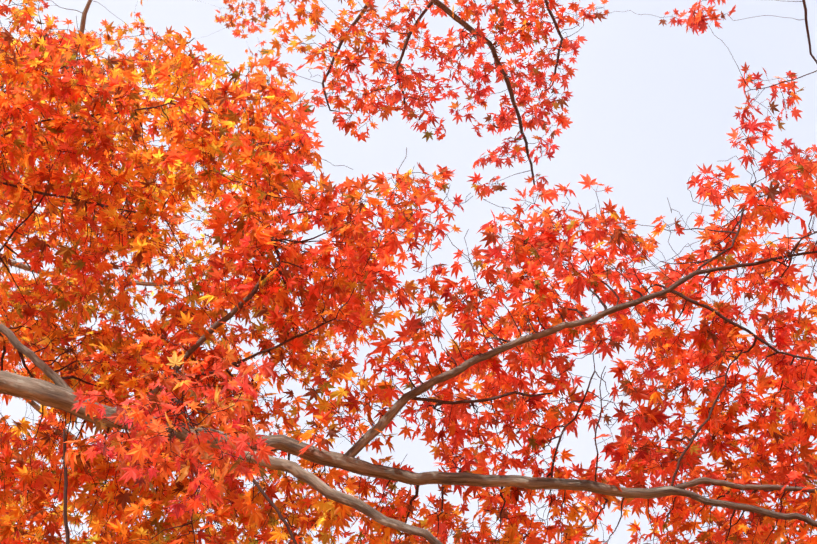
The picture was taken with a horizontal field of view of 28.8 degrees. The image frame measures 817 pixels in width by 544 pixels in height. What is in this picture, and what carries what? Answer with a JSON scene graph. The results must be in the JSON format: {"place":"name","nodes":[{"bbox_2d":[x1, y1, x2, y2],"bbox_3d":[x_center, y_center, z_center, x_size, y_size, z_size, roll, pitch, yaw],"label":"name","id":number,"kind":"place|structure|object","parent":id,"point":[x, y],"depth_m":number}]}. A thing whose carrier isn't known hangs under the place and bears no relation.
{"place":"outdoors","nodes":[
{"label":"outdoors","id":0,"kind":"place"},
{"bbox_2d":[0,0,368,543],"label":"maple tree","id":1,"kind":"object","parent":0,"point":[236,33],"depth_m":22.22},
{"bbox_2d":[0,0,816,543],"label":"maple tree","id":2,"kind":"object","parent":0,"point":[174,164],"depth_m":4.20},
{"bbox_2d":[0,0,816,543],"bbox_3d":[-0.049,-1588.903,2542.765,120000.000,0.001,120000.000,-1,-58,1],"label":"sky","id":3,"kind":"structure","parent":0,"point":[654,104],"depth_m":3384.52},
{"bbox_2d":[259,0,816,200],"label":"maple tree","id":4,"kind":"object","parent":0,"point":[695,23],"depth_m":6.37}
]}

